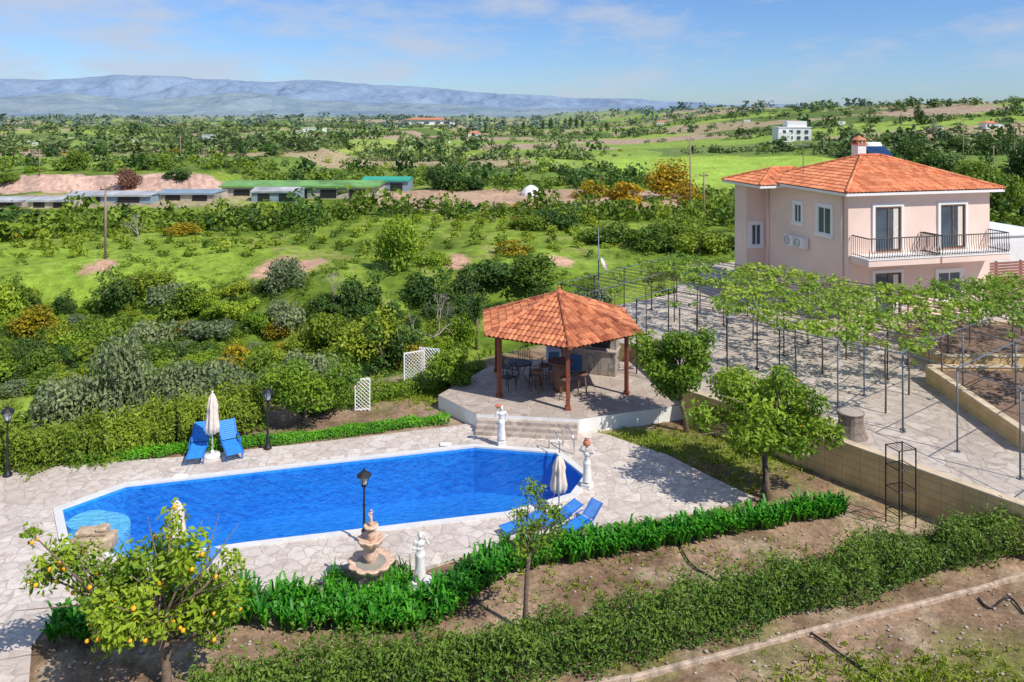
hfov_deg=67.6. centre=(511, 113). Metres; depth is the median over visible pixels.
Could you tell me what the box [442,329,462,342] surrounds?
shrub
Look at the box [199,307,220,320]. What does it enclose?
shrub
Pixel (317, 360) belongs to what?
shrub
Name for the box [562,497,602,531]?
sun lounger
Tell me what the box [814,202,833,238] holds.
window
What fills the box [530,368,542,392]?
bar stool
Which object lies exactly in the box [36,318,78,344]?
shrub
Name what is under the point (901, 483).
iron plant stand
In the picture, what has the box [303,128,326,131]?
distant house
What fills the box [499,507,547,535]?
sun lounger
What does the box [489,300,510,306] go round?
shrub
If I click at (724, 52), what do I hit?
sky
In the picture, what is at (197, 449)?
sun lounger
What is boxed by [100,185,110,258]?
utility pole
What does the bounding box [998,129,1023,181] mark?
wild tree
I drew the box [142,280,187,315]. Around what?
wild tree
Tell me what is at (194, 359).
shrub
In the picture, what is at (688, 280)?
grape vine
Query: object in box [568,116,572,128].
cypress tree
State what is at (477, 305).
yucca palm
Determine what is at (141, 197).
farm shed
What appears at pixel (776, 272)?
grape vine
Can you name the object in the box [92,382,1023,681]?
grass
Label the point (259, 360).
shrub
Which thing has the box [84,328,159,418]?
shrub
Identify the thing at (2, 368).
shrub
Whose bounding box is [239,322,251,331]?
shrub
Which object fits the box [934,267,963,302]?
window
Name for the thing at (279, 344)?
shrub
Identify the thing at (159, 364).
shrub
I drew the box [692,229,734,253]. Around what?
wild tree
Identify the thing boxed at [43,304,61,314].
shrub
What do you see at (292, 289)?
scrub
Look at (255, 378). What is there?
shrub
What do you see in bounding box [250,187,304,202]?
farm shed
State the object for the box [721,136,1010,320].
pink villa
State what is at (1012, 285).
grape vine
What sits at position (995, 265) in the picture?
slatted fence
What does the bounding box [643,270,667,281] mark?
shrub
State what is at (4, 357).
shrub
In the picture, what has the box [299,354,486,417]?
shrub border
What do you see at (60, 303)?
shrub
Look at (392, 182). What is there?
farm shed
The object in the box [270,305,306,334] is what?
shrub
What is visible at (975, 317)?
grape vine
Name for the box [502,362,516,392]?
iron chair
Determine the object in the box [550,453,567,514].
closed parasol
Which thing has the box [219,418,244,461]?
sun lounger
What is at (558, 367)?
barrel table
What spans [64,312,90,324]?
shrub
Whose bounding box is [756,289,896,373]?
grape vine
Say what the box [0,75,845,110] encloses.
mountains
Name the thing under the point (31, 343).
shrub
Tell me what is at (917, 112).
cypress tree
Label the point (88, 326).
shrub
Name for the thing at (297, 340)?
shrub
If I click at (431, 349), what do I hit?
lattice panel
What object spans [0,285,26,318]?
shrub
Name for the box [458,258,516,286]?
wild tree
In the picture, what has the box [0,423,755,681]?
pool deck
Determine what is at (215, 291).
shrub
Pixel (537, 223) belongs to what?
shrub
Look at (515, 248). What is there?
shrub
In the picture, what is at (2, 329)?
shrub
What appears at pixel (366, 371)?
shrub
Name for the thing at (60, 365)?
shrub
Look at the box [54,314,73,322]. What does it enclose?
shrub
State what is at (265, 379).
shrub
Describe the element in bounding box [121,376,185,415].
shrub
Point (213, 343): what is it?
shrub
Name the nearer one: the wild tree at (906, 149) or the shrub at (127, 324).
the shrub at (127, 324)
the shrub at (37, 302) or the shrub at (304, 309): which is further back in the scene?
the shrub at (37, 302)
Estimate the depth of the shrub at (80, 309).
66.87 m
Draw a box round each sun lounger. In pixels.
[174,546,221,588]
[185,421,209,464]
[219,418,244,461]
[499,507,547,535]
[540,498,582,526]
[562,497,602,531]
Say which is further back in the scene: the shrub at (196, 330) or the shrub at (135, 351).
the shrub at (196, 330)
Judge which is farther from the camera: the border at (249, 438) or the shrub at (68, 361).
the shrub at (68, 361)
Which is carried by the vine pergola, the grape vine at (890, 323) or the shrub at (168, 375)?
the grape vine at (890, 323)
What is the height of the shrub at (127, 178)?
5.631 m
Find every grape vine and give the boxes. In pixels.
[560,274,661,304]
[600,267,702,331]
[626,257,721,321]
[647,290,759,334]
[656,250,753,311]
[678,273,785,316]
[698,269,815,339]
[733,261,826,326]
[738,303,873,383]
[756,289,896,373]
[787,285,911,359]
[809,273,934,347]
[835,315,938,413]
[849,306,953,394]
[886,304,1003,371]
[891,295,984,363]
[903,286,995,353]
[913,275,1023,342]
[955,319,1023,344]
[957,271,1023,335]
[959,292,1023,330]
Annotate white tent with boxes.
[520,185,537,195]
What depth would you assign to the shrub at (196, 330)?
59.84 m
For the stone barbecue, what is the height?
2.100 m
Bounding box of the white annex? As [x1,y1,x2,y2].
[990,222,1023,290]
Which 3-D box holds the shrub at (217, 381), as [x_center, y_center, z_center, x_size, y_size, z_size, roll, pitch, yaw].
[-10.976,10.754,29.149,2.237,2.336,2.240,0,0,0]
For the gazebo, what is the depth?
26.92 m
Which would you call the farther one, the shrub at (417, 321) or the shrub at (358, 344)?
the shrub at (417, 321)
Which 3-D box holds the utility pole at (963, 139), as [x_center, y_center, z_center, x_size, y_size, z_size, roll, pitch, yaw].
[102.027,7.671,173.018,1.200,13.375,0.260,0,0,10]
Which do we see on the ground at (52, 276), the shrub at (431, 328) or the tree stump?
the shrub at (431, 328)
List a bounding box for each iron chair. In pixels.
[496,352,512,374]
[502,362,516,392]
[518,347,531,377]
[529,358,542,386]
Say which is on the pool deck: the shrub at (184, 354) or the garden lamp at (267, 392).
the garden lamp at (267, 392)
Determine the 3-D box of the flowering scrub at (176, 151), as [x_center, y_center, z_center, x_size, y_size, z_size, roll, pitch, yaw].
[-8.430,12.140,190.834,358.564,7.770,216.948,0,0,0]
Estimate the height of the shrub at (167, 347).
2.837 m
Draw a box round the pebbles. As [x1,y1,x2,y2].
[45,517,1016,681]
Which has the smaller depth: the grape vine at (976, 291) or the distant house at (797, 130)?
the grape vine at (976, 291)
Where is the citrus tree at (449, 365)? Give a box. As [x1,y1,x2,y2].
[423,347,476,386]
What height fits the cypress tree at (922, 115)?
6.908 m
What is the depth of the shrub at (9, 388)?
50.08 m
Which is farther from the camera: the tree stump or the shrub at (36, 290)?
the shrub at (36, 290)
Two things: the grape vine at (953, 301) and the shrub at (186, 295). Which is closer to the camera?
the grape vine at (953, 301)
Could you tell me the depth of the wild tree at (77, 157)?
162.25 m
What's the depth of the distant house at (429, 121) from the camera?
839.32 m
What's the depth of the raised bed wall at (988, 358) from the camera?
28.11 m
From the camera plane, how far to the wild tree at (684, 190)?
124.88 m
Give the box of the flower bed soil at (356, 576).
[325,567,405,626]
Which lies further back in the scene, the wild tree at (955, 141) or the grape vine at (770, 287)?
the wild tree at (955, 141)
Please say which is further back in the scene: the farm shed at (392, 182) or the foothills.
the foothills
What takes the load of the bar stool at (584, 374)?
on the gazebo platform
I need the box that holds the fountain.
[347,509,393,588]
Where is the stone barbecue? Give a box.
[562,339,620,376]
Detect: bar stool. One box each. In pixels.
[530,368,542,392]
[538,362,550,385]
[559,376,570,400]
[577,371,587,395]
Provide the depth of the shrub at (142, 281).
68.86 m
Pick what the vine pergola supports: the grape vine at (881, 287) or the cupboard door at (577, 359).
the grape vine at (881, 287)
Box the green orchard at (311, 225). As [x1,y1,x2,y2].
[212,195,538,238]
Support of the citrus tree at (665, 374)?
on the ground at (52, 276)
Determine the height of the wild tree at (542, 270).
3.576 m
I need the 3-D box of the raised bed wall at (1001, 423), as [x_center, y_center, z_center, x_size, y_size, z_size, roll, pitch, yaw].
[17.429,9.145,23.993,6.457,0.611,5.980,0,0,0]
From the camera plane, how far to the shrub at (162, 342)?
57.61 m
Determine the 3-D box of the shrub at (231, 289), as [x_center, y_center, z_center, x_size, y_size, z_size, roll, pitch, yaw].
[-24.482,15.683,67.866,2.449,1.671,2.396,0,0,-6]
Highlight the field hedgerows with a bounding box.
[3,100,1018,172]
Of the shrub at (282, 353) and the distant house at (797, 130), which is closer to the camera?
the shrub at (282, 353)
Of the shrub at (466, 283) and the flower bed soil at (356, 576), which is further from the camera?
the shrub at (466, 283)
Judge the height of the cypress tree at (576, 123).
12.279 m
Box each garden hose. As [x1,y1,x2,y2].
[678,542,740,595]
[803,627,880,681]
[978,596,1023,613]
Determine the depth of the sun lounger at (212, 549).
17.41 m
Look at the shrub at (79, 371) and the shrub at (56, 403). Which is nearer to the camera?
the shrub at (56, 403)
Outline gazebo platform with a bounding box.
[438,359,682,432]
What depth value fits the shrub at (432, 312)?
64.34 m
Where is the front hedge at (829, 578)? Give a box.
[188,495,1023,681]
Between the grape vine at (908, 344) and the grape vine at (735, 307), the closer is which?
the grape vine at (908, 344)
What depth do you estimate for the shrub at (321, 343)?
58.43 m
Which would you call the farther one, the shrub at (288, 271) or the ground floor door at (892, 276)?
the shrub at (288, 271)
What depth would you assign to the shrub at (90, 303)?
67.22 m
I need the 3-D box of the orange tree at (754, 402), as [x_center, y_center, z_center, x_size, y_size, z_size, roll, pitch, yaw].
[6.926,8.701,20.930,3.769,3.806,4.202,0,0,39]
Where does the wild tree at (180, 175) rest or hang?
on the ground at (52, 276)
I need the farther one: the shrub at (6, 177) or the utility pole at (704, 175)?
the shrub at (6, 177)
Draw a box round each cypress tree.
[548,118,553,129]
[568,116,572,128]
[574,117,578,128]
[913,105,920,124]
[919,110,925,124]
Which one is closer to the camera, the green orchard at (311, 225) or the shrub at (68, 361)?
the shrub at (68, 361)
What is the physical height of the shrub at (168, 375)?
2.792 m
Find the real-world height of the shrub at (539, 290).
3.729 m
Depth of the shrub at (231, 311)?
64.04 m
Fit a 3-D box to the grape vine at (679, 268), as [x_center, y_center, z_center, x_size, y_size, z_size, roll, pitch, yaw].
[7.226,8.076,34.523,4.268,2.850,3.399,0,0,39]
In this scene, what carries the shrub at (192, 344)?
on the ground at (52, 276)
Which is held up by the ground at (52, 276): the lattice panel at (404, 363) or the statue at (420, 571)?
the lattice panel at (404, 363)
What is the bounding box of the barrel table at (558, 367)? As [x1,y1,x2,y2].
[547,357,572,391]
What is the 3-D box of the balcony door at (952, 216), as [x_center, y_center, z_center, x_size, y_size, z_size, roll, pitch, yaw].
[20.688,5.225,35.935,1.680,2.190,0.100,0,0,-14]
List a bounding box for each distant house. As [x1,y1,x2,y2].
[202,135,215,139]
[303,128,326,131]
[404,118,456,124]
[468,131,480,138]
[772,121,811,141]
[979,121,1004,128]
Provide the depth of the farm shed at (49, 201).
118.86 m
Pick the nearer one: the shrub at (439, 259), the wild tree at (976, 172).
the shrub at (439, 259)
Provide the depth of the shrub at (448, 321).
62.78 m
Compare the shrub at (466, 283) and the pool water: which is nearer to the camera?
the pool water
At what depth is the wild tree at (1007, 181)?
99.70 m
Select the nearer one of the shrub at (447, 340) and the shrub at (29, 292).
the shrub at (447, 340)
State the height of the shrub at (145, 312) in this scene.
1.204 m
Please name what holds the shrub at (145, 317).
on the ground at (52, 276)
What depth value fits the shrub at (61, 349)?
57.91 m
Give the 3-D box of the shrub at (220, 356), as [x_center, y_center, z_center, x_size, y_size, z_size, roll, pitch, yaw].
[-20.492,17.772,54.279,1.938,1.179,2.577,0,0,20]
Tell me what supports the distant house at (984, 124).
on the ground at (52, 276)
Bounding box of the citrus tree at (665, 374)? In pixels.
[628,324,717,432]
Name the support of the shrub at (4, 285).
on the ground at (52, 276)
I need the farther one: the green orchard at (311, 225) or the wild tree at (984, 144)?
the wild tree at (984, 144)
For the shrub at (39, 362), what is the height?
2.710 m
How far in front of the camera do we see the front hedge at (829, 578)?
14.92 m
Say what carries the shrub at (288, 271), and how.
on the ground at (52, 276)
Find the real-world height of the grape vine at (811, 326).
2.803 m
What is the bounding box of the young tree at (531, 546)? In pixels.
[486,475,568,629]
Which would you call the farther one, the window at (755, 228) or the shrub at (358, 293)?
the shrub at (358, 293)
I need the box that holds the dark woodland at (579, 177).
[0,135,1023,236]
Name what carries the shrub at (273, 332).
on the ground at (52, 276)
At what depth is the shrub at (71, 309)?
66.56 m
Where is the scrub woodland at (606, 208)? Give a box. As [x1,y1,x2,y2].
[0,149,1023,241]
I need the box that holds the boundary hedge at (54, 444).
[0,367,270,481]
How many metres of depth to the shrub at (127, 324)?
61.77 m
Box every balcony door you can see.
[872,203,903,251]
[937,201,967,248]
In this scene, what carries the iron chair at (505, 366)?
on the gazebo platform
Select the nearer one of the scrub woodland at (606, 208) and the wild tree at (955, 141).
the scrub woodland at (606, 208)
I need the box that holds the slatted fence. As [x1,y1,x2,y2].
[990,260,1023,301]
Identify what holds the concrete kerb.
on the ground at (52, 276)
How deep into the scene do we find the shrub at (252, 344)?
59.14 m
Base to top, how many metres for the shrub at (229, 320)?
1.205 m
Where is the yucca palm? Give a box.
[466,294,485,349]
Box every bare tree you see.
[119,215,146,241]
[322,272,348,299]
[401,293,468,355]
[927,121,942,141]
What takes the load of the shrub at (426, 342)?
on the ground at (52, 276)
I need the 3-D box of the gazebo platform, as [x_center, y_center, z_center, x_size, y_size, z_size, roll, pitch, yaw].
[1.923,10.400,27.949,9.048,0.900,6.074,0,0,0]
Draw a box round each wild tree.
[57,149,93,170]
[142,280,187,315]
[161,168,192,179]
[373,215,421,273]
[423,158,465,191]
[457,175,488,189]
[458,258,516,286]
[496,251,561,290]
[532,202,582,230]
[567,179,607,199]
[576,221,641,244]
[602,181,644,206]
[623,223,678,252]
[642,157,699,198]
[652,211,704,234]
[671,219,731,255]
[675,187,707,204]
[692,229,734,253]
[881,135,894,148]
[895,133,926,160]
[915,150,959,171]
[945,135,968,151]
[954,159,1004,182]
[974,127,1007,155]
[990,172,1023,224]
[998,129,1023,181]
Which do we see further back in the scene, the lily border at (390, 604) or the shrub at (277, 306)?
the shrub at (277, 306)
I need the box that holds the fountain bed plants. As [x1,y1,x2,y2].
[322,554,414,597]
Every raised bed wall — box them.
[897,320,1023,363]
[925,364,1023,450]
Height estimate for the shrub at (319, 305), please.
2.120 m
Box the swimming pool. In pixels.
[53,442,591,561]
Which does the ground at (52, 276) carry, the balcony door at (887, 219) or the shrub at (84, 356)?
the shrub at (84, 356)
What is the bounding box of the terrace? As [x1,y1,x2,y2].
[617,262,1023,500]
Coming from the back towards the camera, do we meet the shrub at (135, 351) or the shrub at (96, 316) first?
the shrub at (96, 316)
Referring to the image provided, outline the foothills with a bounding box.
[0,92,632,117]
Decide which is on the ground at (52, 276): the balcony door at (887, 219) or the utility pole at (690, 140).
the utility pole at (690, 140)
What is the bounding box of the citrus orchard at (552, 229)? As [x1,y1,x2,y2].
[0,201,1023,257]
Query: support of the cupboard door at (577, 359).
in the stone barbecue
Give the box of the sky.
[0,0,1023,105]
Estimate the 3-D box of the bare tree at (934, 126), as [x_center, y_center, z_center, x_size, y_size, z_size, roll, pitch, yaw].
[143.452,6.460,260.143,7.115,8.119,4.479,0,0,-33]
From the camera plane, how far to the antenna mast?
33.72 m
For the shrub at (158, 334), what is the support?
on the ground at (52, 276)
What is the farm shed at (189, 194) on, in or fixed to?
on the ground at (52, 276)
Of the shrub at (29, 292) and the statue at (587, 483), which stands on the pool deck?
the statue at (587, 483)
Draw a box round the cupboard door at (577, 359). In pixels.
[570,354,581,370]
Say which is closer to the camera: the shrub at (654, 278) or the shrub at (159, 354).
the shrub at (159, 354)
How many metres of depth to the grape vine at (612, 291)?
31.36 m
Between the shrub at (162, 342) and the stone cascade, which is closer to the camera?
the stone cascade
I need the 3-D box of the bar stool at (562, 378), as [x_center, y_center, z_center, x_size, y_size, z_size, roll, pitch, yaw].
[1.840,9.566,26.637,0.404,0.772,0.404,0,0,18]
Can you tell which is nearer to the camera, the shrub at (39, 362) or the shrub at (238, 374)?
the shrub at (238, 374)
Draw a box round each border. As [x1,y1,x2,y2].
[38,486,853,643]
[69,411,450,464]
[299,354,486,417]
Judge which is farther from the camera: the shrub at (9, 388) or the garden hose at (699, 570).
the shrub at (9, 388)
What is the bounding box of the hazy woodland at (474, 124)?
[0,97,1005,130]
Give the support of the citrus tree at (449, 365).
on the ground at (52, 276)
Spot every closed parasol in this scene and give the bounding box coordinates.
[167,499,186,545]
[204,391,221,459]
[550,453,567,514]
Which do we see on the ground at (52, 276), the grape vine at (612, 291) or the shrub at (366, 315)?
the shrub at (366, 315)
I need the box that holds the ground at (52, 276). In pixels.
[0,102,1023,681]
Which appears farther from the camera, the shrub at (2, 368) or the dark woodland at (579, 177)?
the dark woodland at (579, 177)
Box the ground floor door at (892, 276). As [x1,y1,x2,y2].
[872,269,903,315]
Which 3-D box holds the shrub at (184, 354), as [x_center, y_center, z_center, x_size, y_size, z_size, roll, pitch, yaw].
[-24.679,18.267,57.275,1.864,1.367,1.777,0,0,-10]
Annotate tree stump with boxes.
[836,407,867,442]
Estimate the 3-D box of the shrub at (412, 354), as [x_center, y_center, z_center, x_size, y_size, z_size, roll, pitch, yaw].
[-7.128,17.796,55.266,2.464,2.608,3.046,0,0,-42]
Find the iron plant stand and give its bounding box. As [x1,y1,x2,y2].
[885,441,916,530]
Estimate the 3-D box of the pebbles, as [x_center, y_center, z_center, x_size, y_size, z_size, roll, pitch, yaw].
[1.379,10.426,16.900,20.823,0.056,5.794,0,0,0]
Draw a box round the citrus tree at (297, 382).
[253,352,362,426]
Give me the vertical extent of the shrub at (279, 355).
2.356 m
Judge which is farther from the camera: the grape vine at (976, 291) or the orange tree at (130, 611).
the grape vine at (976, 291)
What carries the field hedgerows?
on the ground at (52, 276)
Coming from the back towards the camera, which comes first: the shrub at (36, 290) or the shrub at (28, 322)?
the shrub at (36, 290)
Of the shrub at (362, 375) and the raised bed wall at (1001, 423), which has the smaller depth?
the raised bed wall at (1001, 423)
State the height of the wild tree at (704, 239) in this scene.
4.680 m
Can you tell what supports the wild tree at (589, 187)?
on the ground at (52, 276)
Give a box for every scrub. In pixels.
[0,142,1008,241]
[0,251,728,427]
[1,146,1003,239]
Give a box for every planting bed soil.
[910,325,1023,353]
[940,370,1023,425]
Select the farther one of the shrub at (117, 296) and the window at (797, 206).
the shrub at (117, 296)
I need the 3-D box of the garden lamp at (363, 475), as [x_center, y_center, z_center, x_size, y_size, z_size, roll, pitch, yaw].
[-3.583,9.488,18.540,0.351,1.824,0.351,0,0,-8]
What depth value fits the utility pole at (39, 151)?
149.70 m
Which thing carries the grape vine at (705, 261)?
on the vine pergola
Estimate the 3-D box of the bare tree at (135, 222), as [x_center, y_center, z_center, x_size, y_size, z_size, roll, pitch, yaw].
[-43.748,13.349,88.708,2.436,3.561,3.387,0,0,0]
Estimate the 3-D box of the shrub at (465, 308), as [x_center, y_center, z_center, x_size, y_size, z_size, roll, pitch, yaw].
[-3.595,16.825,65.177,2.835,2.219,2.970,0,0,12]
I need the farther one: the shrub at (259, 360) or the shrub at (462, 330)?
the shrub at (462, 330)
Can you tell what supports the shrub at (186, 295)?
on the ground at (52, 276)
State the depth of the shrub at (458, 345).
57.31 m
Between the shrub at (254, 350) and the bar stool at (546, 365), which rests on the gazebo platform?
the bar stool at (546, 365)
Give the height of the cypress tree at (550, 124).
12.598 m
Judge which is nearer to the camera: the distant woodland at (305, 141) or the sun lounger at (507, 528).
the sun lounger at (507, 528)
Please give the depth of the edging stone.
17.34 m
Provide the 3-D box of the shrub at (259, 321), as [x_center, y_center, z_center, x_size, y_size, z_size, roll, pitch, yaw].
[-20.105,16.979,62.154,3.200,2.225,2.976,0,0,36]
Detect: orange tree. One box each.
[16,497,255,681]
[681,362,847,499]
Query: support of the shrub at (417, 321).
on the ground at (52, 276)
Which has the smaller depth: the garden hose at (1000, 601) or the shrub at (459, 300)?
the garden hose at (1000, 601)
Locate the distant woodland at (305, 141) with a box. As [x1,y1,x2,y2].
[0,96,1023,160]
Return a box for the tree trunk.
[759,452,768,503]
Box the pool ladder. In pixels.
[548,427,574,454]
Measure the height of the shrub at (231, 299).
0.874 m
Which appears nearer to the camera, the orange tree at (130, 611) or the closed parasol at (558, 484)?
the orange tree at (130, 611)
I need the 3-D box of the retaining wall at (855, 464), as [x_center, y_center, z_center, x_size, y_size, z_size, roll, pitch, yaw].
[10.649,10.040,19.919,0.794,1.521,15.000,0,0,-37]
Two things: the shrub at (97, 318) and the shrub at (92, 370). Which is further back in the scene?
the shrub at (97, 318)
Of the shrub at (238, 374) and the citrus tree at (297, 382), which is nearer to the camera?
the citrus tree at (297, 382)
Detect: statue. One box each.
[409,531,431,593]
[495,404,507,446]
[579,438,594,489]
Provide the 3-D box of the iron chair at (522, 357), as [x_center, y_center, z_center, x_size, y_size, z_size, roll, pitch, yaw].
[0.486,9.445,29.081,0.522,1.012,0.526,0,0,-6]
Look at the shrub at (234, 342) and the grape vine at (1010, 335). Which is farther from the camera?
the shrub at (234, 342)
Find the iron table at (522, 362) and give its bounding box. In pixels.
[508,359,531,382]
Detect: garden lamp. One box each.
[0,405,14,477]
[262,386,273,449]
[357,468,370,531]
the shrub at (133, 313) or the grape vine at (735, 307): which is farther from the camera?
the shrub at (133, 313)
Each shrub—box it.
[0,172,20,183]
[0,282,40,314]
[0,283,19,290]
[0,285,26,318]
[0,314,18,333]
[0,327,13,350]
[0,337,17,362]
[0,361,21,382]
[0,361,27,383]
[0,376,38,398]
[4,304,61,339]
[6,337,32,362]
[13,327,51,351]
[16,283,42,304]
[18,345,61,378]
[21,365,71,394]
[23,165,46,172]
[25,373,41,381]
[26,377,92,426]
[29,299,44,309]
[30,371,94,426]
[31,344,70,358]
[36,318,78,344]
[41,369,78,394]
[42,302,52,308]
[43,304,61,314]
[47,328,115,349]
[52,288,76,315]
[53,362,67,371]
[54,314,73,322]
[56,318,107,347]
[56,351,76,366]
[59,302,77,314]
[60,346,89,363]
[63,361,90,374]
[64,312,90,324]
[68,318,150,365]
[69,363,87,378]
[73,307,88,315]
[81,299,106,312]
[82,382,129,418]
[83,360,108,376]
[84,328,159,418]
[86,265,141,315]
[86,317,105,324]
[88,314,105,321]
[102,314,146,346]
[111,265,176,297]
[114,166,143,189]
[116,304,140,319]
[121,343,143,362]
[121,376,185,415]
[122,297,144,309]
[126,315,178,347]
[135,314,153,322]
[140,339,183,363]
[141,307,157,317]
[142,347,184,373]
[147,359,175,377]
[148,357,205,409]
[149,340,171,351]
[157,281,213,322]
[162,221,203,235]
[168,335,190,346]
[171,354,243,403]
[172,319,238,342]
[172,320,188,331]
[177,339,196,349]
[177,348,193,360]
[178,354,211,366]
[180,341,204,353]
[187,292,219,312]
[190,347,238,363]
[192,343,214,356]
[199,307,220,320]
[199,338,224,350]
[200,365,255,397]
[207,353,234,365]
[208,288,228,300]
[208,297,260,320]
[214,366,257,389]
[217,344,250,370]
[220,280,250,295]
[221,337,243,347]
[222,317,237,324]
[225,327,240,341]
[226,297,245,303]
[234,348,281,377]
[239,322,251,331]
[240,309,274,332]
[240,370,273,400]
[241,343,271,358]
[246,341,263,353]
[246,363,286,384]
[247,367,284,398]
[248,278,265,296]
[252,346,299,365]
[261,315,295,341]
[263,256,308,296]
[263,342,277,348]
[265,296,297,319]
[267,348,291,360]
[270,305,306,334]
[275,342,284,350]
[279,327,313,353]
[282,349,341,389]
[294,319,305,328]
[295,305,309,316]
[302,296,346,319]
[304,312,356,343]
[308,337,335,347]
[319,292,342,302]
[327,304,403,367]
[337,266,387,309]
[342,302,379,321]
[346,370,364,381]
[357,317,422,377]
[357,361,378,376]
[362,311,383,334]
[383,299,405,318]
[384,312,401,327]
[388,328,428,343]
[393,342,429,368]
[402,265,451,310]
[404,309,422,327]
[413,250,452,266]
[415,337,444,354]
[419,302,441,322]
[422,315,446,336]
[423,334,453,358]
[435,301,460,320]
[441,285,460,306]
[442,262,490,305]
[442,289,471,314]
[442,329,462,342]
[443,310,479,351]
[443,317,450,330]
[444,341,467,352]
[451,296,482,321]
[482,300,492,308]
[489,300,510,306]
[494,239,532,257]
[506,214,547,231]
[520,279,550,298]
[572,287,614,303]
[577,279,600,292]
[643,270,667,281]
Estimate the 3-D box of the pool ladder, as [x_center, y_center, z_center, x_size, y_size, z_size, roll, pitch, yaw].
[1.526,10.509,23.547,0.544,1.582,0.787,0,0,-25]
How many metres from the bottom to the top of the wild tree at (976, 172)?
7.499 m
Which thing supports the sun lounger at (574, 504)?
on the pool deck
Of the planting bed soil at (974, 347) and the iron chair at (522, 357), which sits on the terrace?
the planting bed soil at (974, 347)
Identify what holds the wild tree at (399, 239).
on the ground at (52, 276)
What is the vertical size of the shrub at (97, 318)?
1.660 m
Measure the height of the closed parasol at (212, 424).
1.995 m
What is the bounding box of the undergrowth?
[0,248,734,429]
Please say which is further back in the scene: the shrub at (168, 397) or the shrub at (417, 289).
the shrub at (417, 289)
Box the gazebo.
[483,286,642,410]
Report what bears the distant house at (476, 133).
on the ground at (52, 276)
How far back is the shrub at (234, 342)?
58.93 m
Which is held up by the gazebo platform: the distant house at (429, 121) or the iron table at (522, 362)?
the iron table at (522, 362)
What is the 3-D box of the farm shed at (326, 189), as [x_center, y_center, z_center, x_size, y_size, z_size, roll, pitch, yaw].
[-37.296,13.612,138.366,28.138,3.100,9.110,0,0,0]
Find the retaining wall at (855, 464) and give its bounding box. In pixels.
[687,389,1023,553]
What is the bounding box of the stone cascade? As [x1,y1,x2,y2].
[69,523,117,552]
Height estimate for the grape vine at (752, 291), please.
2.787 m
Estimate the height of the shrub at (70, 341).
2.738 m
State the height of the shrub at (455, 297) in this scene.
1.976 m
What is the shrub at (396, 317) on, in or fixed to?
on the ground at (52, 276)
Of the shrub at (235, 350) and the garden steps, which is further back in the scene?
the shrub at (235, 350)
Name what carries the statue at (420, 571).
on the pool deck
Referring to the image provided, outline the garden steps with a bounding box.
[475,418,577,440]
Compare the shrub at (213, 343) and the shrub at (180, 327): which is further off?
the shrub at (180, 327)
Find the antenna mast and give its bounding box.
[598,227,608,300]
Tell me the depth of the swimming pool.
22.44 m
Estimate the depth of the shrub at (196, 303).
65.63 m
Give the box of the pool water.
[64,451,580,552]
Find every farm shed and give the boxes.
[0,196,37,207]
[25,196,82,207]
[64,191,162,203]
[158,189,228,201]
[218,180,386,198]
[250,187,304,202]
[362,176,412,190]
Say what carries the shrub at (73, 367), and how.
on the ground at (52, 276)
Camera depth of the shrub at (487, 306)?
66.54 m
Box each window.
[748,221,764,248]
[791,200,803,226]
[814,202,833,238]
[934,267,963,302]
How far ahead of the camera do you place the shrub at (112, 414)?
27.14 m
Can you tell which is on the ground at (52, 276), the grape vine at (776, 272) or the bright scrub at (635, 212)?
the bright scrub at (635, 212)
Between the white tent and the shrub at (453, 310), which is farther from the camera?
the white tent
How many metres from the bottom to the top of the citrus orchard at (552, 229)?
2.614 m
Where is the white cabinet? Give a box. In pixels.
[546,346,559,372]
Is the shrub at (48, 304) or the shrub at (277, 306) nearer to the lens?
the shrub at (277, 306)
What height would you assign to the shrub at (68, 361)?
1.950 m
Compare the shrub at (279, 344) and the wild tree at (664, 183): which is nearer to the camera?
the shrub at (279, 344)
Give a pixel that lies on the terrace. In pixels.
(987, 457)
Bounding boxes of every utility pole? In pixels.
[36,149,42,174]
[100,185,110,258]
[686,136,693,214]
[699,172,707,215]
[963,118,965,163]
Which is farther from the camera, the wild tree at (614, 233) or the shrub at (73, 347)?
the wild tree at (614, 233)
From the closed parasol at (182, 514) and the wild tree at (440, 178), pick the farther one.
the wild tree at (440, 178)
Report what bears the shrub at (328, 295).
on the ground at (52, 276)
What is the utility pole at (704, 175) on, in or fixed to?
on the ground at (52, 276)
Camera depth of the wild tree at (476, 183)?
146.22 m
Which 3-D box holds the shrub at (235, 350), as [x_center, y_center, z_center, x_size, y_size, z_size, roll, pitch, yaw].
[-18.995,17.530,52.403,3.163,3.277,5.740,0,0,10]
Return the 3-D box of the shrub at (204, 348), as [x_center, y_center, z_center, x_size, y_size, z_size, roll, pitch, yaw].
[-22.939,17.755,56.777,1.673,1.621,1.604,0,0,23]
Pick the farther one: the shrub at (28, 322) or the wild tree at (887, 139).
the wild tree at (887, 139)
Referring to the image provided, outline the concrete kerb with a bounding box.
[585,572,1023,681]
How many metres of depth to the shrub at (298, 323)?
62.13 m
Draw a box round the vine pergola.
[556,256,1023,480]
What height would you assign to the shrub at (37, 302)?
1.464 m
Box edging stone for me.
[340,564,348,571]
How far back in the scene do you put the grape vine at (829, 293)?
29.14 m
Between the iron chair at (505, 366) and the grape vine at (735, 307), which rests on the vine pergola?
the grape vine at (735, 307)
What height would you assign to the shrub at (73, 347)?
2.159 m
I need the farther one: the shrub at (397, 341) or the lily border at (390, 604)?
the shrub at (397, 341)
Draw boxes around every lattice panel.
[355,377,369,410]
[403,350,424,384]
[419,347,439,387]

